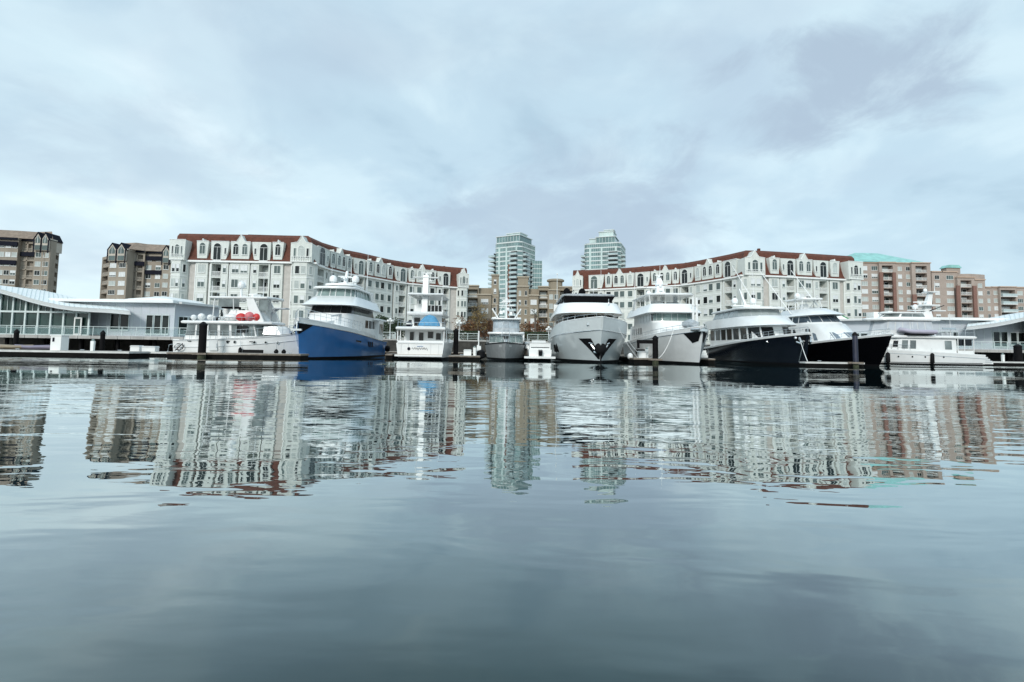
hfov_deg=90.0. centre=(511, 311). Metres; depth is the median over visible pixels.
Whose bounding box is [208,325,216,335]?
window
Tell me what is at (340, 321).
motor yacht
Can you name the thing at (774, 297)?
window
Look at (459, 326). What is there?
street lamp
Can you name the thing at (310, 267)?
window
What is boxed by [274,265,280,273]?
window
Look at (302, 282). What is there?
window
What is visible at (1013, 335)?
window
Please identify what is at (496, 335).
window
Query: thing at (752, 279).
window
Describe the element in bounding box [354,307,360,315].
window
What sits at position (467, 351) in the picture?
dock box
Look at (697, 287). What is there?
window
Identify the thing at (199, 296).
window
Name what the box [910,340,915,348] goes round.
window
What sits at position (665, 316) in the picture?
window
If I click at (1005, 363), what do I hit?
floating dock
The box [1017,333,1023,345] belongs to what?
window
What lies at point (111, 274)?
window
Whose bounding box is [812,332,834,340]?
window
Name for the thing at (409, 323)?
life raft
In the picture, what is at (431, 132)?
sky
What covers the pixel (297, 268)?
window
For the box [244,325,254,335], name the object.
window
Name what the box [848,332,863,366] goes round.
mooring pile
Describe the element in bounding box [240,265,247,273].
window
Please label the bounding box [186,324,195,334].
window
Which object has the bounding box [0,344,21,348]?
kayak
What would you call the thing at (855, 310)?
window
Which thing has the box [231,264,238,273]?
window
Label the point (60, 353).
floating dock
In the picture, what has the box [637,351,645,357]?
dock box
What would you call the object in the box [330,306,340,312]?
window
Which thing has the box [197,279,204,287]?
window
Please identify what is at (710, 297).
window
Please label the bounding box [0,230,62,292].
tan apartment building
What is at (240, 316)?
fender bundle
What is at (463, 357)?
floating dock
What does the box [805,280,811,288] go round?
window
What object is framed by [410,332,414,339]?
window
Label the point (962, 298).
window
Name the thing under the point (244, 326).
window
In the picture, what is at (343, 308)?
window
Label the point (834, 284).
window
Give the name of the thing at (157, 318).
window
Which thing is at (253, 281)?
window
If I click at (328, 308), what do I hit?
window
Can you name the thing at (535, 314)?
lamp post
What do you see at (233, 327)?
window
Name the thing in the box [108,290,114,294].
window
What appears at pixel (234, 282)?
window
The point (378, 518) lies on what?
water
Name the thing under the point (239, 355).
floating dock
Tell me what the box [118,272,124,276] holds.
window
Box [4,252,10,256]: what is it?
window
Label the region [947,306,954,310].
window
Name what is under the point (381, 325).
window
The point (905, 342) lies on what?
window
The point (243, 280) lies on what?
window
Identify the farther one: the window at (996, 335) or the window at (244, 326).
the window at (996, 335)
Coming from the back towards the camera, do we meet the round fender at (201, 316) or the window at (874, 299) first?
the window at (874, 299)
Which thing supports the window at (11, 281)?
in the tan apartment building at (29, 259)
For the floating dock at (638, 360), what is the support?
on the water
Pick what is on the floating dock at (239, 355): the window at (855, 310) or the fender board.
the fender board
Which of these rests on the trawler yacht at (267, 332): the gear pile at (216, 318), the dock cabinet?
the gear pile at (216, 318)
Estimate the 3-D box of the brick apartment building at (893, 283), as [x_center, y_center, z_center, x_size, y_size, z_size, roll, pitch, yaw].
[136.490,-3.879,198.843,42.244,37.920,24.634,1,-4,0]
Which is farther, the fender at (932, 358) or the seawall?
the seawall
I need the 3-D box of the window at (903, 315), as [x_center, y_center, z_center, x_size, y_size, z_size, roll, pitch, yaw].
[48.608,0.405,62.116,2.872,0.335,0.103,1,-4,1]
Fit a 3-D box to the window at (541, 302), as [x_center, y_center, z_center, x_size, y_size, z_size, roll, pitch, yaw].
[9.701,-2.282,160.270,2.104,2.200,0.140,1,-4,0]
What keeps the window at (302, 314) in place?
in the white apartment building at (292, 271)
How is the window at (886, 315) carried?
in the motor yacht at (902, 349)
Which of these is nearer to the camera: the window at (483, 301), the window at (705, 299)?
the window at (705, 299)
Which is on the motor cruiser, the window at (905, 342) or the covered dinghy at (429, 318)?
the covered dinghy at (429, 318)
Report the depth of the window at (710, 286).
117.72 m
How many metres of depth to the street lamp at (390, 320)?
84.73 m
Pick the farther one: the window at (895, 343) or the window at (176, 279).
the window at (176, 279)
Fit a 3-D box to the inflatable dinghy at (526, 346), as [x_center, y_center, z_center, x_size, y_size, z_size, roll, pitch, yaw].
[1.592,4.273,60.696,1.780,1.590,3.590,0,-4,10]
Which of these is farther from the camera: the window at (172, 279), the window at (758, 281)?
the window at (758, 281)
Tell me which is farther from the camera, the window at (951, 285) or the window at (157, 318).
the window at (951, 285)
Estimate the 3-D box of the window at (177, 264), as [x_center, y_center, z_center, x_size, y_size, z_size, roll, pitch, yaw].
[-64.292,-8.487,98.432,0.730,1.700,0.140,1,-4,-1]
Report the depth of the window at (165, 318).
72.42 m
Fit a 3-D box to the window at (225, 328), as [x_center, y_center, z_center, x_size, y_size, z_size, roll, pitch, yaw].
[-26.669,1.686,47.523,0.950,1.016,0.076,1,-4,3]
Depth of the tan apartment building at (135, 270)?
166.64 m
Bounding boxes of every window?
[3,270,8,274]
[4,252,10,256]
[9,279,14,284]
[10,270,15,275]
[108,281,114,285]
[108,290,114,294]
[109,272,115,276]
[109,314,119,330]
[110,263,116,267]
[117,281,124,285]
[117,290,123,294]
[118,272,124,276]
[119,263,125,267]
[119,314,129,330]
[144,315,153,334]
[152,315,161,334]
[160,315,169,334]
[163,265,168,269]
[170,278,174,286]
[175,278,178,286]
[176,263,179,271]
[177,316,187,334]
[181,279,185,287]
[182,264,185,272]
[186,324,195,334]
[196,293,203,301]
[197,264,205,272]
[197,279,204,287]
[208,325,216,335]
[220,325,228,335]
[221,280,225,287]
[230,279,237,287]
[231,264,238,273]
[231,325,241,335]
[237,325,241,331]
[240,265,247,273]
[240,279,246,287]
[242,325,246,332]
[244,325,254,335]
[252,266,256,273]
[252,280,255,287]
[255,325,267,335]
[263,268,267,276]
[263,282,267,290]
[272,280,279,288]
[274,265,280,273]
[293,295,297,303]
[294,280,298,288]
[295,266,299,273]
[299,295,304,303]
[299,310,303,317]
[300,280,304,288]
[301,266,305,274]
[308,266,312,274]
[308,281,311,289]
[315,305,325,312]
[324,306,331,312]
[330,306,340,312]
[341,306,346,312]
[347,306,351,313]
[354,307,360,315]
[361,309,367,316]
[367,311,373,317]
[379,324,382,333]
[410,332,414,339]
[414,318,419,325]
[419,332,423,340]
[428,332,433,337]
[436,333,441,339]
[469,291,476,296]
[469,300,476,306]
[481,299,487,303]
[496,335,502,341]
[499,320,503,327]
[508,321,513,327]
[530,300,536,304]
[540,301,545,307]
[540,310,545,315]
[575,315,586,318]
[657,313,661,320]
[662,313,671,320]
[672,313,677,320]
[678,314,686,320]
[696,285,699,292]
[703,284,707,291]
[703,297,707,303]
[703,309,707,316]
[708,283,712,290]
[708,296,712,303]
[710,331,714,340]
[716,330,719,339]
[721,330,725,339]
[727,329,731,339]
[733,328,738,339]
[738,310,743,315]
[740,328,746,338]
[744,310,750,315]
[748,327,760,338]
[751,278,755,286]
[751,310,761,315]
[756,278,760,286]
[756,292,760,299]
[761,327,774,336]
[767,310,776,314]
[771,279,777,286]
[772,293,778,300]
[782,327,789,333]
[798,280,803,287]
[799,316,810,322]
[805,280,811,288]
[809,316,822,321]
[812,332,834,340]
[820,316,831,321]
[827,316,836,321]
[832,282,838,289]
[832,295,838,302]
[832,332,849,338]
[846,283,849,290]
[847,309,850,316]
[853,283,856,290]
[854,309,857,316]
[857,283,860,290]
[858,309,861,316]
[861,281,867,285]
[862,289,867,293]
[871,266,877,270]
[872,289,877,293]
[872,297,878,301]
[873,321,887,329]
[882,314,899,316]
[893,341,897,346]
[901,314,924,316]
[902,340,907,348]
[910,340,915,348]
[945,341,951,349]
[946,275,952,279]
[946,283,953,287]
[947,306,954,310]
[961,297,966,302]
[993,332,1000,346]
[1000,332,1008,347]
[1010,332,1017,345]
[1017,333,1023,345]
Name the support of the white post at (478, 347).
on the floating dock at (463, 357)
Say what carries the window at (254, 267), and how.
in the white apartment building at (292, 271)
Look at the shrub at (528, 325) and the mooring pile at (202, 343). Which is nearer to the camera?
the mooring pile at (202, 343)
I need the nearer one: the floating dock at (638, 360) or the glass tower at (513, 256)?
the floating dock at (638, 360)
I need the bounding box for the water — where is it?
[0,348,1023,681]
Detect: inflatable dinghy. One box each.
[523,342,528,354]
[898,327,937,334]
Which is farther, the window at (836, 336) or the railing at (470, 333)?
the railing at (470, 333)
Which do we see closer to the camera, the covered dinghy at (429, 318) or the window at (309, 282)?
the covered dinghy at (429, 318)
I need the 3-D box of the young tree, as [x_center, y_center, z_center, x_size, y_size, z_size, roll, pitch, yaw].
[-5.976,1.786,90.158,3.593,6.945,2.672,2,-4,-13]
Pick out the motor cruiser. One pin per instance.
(426, 342)
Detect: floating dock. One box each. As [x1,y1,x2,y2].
[0,349,150,357]
[150,351,168,355]
[166,352,308,358]
[385,351,623,355]
[385,353,397,357]
[448,355,480,359]
[619,356,636,360]
[628,358,651,362]
[700,358,714,362]
[800,361,864,366]
[985,361,1023,365]
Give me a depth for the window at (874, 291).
189.08 m
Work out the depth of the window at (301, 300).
98.49 m
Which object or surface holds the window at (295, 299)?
in the white apartment building at (292, 271)
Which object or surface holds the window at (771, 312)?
in the motor yacht at (746, 333)
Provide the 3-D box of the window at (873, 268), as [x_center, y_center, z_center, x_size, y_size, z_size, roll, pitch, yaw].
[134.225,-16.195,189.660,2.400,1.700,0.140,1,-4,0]
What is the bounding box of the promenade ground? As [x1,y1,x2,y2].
[383,340,709,345]
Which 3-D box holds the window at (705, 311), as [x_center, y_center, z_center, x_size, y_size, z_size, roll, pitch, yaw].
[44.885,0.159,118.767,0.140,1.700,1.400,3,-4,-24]
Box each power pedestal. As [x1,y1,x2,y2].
[90,339,95,350]
[1001,353,1004,361]
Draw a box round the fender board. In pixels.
[242,350,262,352]
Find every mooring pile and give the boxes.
[13,329,19,344]
[99,330,105,350]
[192,322,207,357]
[453,328,458,354]
[637,335,661,363]
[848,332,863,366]
[1013,344,1022,361]
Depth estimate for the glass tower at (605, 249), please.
338.29 m
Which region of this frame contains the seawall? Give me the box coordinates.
[0,338,707,354]
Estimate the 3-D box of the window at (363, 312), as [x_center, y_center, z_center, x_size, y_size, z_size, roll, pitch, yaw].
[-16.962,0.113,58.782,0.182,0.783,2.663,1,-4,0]
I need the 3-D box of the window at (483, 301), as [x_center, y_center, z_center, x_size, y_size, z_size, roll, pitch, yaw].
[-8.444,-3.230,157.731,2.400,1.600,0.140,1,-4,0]
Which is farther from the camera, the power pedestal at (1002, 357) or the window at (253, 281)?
the window at (253, 281)
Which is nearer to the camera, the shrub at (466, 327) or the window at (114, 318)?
the window at (114, 318)
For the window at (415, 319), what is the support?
in the motor cruiser
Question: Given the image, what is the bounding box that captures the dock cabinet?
[50,335,69,349]
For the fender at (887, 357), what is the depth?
61.01 m
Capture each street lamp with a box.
[387,318,393,338]
[456,320,461,339]
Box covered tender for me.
[682,319,698,326]
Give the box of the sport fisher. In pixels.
[759,270,893,365]
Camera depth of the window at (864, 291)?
189.08 m
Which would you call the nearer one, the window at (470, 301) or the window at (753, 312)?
the window at (753, 312)
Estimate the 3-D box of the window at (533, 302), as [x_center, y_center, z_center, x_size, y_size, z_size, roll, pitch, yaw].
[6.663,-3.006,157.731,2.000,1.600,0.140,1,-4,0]
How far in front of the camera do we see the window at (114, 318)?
72.43 m
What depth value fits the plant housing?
93.58 m
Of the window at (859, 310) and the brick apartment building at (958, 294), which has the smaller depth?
the window at (859, 310)
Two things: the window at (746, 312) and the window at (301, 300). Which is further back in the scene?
the window at (301, 300)
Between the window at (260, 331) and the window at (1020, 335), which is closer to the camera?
the window at (260, 331)
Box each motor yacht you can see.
[291,264,389,358]
[548,282,627,362]
[623,273,708,363]
[703,266,811,364]
[862,284,992,365]
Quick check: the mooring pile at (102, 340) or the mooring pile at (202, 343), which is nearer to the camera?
the mooring pile at (202, 343)
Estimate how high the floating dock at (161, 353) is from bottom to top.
0.900 m
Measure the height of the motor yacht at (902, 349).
11.000 m
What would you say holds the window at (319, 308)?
in the motor yacht at (340, 321)
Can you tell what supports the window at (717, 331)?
in the motor yacht at (746, 333)
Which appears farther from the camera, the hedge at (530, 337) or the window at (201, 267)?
the window at (201, 267)
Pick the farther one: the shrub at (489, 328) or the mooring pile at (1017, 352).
the shrub at (489, 328)
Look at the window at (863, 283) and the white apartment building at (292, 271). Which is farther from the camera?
the window at (863, 283)
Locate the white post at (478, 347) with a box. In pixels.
[476,331,480,354]
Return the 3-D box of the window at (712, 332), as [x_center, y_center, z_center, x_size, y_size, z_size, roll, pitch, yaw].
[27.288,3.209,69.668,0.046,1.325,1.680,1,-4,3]
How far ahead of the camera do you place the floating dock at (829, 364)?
47.80 m
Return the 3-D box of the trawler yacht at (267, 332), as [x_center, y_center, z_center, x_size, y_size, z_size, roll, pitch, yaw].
[-25.754,0.762,49.328,12.750,8.600,4.314,1,-4,3]
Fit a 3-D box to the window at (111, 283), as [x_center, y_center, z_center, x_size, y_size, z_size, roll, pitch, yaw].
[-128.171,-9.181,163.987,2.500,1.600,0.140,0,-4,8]
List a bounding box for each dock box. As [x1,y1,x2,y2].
[130,345,143,350]
[142,346,159,351]
[463,349,471,355]
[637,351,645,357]
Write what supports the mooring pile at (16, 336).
in the water
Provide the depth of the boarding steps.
59.08 m
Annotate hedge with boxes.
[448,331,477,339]
[523,331,549,340]
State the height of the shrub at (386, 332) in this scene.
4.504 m
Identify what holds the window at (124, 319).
in the harbour pavilion at (36, 317)
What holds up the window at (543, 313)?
in the taupe apartment building at (544, 299)
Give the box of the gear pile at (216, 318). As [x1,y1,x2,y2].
[213,313,223,320]
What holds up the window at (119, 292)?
in the tan apartment building at (135, 270)
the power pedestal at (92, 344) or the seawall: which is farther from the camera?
the seawall
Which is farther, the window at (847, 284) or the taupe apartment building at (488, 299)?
the taupe apartment building at (488, 299)
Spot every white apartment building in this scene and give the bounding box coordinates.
[169,233,468,339]
[572,248,863,343]
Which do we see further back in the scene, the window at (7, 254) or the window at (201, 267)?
the window at (7, 254)
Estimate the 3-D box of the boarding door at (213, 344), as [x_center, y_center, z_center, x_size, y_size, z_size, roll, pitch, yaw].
[-27.521,3.064,47.149,0.800,0.950,0.115,1,-4,3]
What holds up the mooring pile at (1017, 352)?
in the water
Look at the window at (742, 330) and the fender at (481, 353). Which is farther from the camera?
the window at (742, 330)
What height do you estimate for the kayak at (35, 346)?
0.420 m
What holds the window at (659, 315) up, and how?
in the motor yacht at (659, 318)
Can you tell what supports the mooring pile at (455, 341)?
in the water
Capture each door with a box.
[73,317,82,334]
[209,340,217,350]
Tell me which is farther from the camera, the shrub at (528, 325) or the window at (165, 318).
the shrub at (528, 325)
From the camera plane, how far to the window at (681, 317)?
57.02 m
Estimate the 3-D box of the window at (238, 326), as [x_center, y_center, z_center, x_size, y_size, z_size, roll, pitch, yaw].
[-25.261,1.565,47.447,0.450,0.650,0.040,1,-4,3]
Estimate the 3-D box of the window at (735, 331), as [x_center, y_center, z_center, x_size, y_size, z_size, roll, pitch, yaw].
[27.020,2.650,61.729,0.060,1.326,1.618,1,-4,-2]
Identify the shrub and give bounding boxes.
[376,314,394,338]
[386,317,405,338]
[452,315,478,339]
[474,316,492,339]
[519,320,542,339]
[533,319,553,336]
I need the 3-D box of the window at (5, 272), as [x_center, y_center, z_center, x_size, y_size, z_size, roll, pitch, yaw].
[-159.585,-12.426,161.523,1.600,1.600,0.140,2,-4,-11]
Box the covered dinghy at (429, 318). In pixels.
[418,315,439,325]
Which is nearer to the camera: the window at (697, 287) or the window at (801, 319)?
the window at (801, 319)
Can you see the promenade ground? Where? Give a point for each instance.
(464, 341)
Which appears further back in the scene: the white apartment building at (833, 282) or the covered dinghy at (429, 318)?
the white apartment building at (833, 282)
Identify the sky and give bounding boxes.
[0,0,1023,298]
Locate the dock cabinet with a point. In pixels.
(59, 342)
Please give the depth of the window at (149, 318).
72.43 m
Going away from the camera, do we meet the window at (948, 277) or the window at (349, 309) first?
the window at (349, 309)
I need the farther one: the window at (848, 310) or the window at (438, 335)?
the window at (848, 310)
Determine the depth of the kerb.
83.62 m
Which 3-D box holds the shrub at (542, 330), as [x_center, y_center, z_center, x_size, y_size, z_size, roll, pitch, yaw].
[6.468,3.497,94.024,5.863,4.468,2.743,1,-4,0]
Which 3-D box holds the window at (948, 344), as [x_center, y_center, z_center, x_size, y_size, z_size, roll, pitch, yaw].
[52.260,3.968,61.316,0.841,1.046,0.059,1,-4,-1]
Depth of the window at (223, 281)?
99.71 m
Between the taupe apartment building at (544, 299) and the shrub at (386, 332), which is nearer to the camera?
the shrub at (386, 332)
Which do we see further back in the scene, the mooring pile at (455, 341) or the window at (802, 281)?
the window at (802, 281)
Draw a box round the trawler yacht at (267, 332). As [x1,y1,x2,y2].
[167,281,298,353]
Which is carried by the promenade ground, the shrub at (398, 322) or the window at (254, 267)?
the shrub at (398, 322)
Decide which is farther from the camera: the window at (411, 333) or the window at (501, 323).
the window at (501, 323)
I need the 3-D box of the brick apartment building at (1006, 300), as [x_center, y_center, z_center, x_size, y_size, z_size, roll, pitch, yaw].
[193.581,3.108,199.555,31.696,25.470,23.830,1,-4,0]
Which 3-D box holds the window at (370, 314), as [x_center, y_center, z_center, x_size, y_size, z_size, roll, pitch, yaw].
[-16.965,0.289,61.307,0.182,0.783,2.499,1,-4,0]
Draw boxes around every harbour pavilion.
[0,285,222,350]
[839,312,1023,361]
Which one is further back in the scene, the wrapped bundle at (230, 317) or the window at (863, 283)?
the window at (863, 283)
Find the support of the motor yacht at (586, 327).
on the water
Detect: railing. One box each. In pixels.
[449,333,477,339]
[527,334,548,340]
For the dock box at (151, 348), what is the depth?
50.53 m
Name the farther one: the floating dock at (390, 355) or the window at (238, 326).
the floating dock at (390, 355)
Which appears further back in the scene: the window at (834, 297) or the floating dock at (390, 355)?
the window at (834, 297)
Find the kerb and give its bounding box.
[383,339,709,344]
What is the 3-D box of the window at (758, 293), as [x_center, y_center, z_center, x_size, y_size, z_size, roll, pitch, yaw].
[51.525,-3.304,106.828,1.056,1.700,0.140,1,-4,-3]
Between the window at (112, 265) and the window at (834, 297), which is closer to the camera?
the window at (834, 297)
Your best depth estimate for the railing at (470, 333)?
84.29 m
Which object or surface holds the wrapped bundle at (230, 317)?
on the trawler yacht at (267, 332)
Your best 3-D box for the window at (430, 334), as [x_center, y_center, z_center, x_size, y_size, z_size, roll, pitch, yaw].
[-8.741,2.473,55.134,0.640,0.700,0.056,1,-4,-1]
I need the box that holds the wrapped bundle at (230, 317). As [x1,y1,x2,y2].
[224,314,237,320]
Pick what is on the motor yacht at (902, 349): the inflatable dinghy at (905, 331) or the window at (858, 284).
the inflatable dinghy at (905, 331)
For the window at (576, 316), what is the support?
in the motor yacht at (586, 327)
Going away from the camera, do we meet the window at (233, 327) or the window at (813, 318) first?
the window at (233, 327)
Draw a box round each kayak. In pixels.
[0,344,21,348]
[15,344,49,348]
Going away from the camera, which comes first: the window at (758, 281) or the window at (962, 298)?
the window at (758, 281)
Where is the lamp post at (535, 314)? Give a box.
[527,307,542,338]
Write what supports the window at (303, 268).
in the white apartment building at (292, 271)
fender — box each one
[197,313,205,320]
[477,350,484,358]
[886,352,889,362]
[930,353,934,363]
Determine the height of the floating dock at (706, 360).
0.980 m
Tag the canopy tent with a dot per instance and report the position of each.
(841, 317)
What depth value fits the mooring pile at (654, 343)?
49.31 m
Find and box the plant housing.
[866,311,891,317]
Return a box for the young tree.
[469,304,487,330]
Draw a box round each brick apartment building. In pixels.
[848,253,932,318]
[931,265,992,317]
[990,286,1023,316]
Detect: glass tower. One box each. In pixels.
[488,232,541,317]
[580,229,625,269]
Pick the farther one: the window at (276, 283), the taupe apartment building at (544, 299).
the taupe apartment building at (544, 299)
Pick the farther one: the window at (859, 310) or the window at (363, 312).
the window at (859, 310)
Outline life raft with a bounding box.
[406,321,412,326]
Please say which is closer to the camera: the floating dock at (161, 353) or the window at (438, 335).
the floating dock at (161, 353)
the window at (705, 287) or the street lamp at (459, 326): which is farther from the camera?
the window at (705, 287)
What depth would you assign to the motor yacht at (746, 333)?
58.37 m
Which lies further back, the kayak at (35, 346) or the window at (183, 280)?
the window at (183, 280)
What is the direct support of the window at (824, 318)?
in the sport fisher
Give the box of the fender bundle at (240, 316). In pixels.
[236,312,259,320]
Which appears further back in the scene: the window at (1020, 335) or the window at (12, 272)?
the window at (12, 272)
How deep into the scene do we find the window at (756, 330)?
58.04 m
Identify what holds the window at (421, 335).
in the motor cruiser
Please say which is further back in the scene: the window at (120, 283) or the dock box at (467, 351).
the window at (120, 283)
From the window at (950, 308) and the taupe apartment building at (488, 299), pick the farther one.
the window at (950, 308)
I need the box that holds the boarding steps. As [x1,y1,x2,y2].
[701,343,707,357]
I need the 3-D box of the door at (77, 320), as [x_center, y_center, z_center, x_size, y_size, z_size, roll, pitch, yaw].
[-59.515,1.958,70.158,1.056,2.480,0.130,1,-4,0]
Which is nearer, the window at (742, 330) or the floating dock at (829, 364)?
the floating dock at (829, 364)
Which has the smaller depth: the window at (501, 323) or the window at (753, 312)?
the window at (501, 323)
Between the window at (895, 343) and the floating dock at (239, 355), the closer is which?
the floating dock at (239, 355)
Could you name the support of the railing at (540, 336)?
on the promenade ground
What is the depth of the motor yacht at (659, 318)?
56.73 m
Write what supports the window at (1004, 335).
in the harbour pavilion at (996, 338)
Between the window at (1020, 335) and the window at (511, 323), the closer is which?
the window at (511, 323)
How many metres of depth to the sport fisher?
57.38 m
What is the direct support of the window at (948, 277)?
in the brick apartment building at (958, 294)
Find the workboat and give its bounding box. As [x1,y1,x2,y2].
[485,282,525,359]
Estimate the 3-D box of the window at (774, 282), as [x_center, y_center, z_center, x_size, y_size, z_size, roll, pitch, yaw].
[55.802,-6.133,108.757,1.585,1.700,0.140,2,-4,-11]
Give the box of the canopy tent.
[836,316,848,318]
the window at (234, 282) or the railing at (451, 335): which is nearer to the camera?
the railing at (451, 335)
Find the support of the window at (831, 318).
in the sport fisher
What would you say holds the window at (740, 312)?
in the motor yacht at (746, 333)
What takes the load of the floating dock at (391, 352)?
on the water
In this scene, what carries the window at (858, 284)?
in the white apartment building at (833, 282)
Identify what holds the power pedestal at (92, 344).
on the floating dock at (60, 353)
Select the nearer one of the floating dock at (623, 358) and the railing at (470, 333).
the floating dock at (623, 358)
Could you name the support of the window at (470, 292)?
in the taupe apartment building at (488, 299)
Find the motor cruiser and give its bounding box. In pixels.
[394,261,452,358]
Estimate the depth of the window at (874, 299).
188.84 m
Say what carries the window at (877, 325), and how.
in the motor yacht at (902, 349)
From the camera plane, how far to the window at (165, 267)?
166.94 m
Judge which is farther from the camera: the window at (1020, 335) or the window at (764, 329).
the window at (1020, 335)
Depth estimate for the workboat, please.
58.20 m
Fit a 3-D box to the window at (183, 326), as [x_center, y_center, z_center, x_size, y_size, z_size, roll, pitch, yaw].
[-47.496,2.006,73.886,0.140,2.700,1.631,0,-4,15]
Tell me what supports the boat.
on the water
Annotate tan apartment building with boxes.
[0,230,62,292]
[99,242,170,298]
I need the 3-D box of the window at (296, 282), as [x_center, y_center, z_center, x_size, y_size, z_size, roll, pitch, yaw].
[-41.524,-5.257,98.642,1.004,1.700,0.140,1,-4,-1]
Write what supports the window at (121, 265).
in the tan apartment building at (135, 270)
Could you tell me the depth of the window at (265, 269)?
101.70 m
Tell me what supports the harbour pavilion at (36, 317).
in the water
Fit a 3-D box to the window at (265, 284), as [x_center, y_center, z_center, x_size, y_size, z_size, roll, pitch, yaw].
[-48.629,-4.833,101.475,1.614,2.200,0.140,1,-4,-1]
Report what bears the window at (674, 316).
in the motor yacht at (659, 318)
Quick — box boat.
[524,339,554,359]
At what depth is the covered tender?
53.95 m
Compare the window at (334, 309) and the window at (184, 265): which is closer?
the window at (334, 309)
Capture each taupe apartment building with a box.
[467,274,499,339]
[516,276,571,337]
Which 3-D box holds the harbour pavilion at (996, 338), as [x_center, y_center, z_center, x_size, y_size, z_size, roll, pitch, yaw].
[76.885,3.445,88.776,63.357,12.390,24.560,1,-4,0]

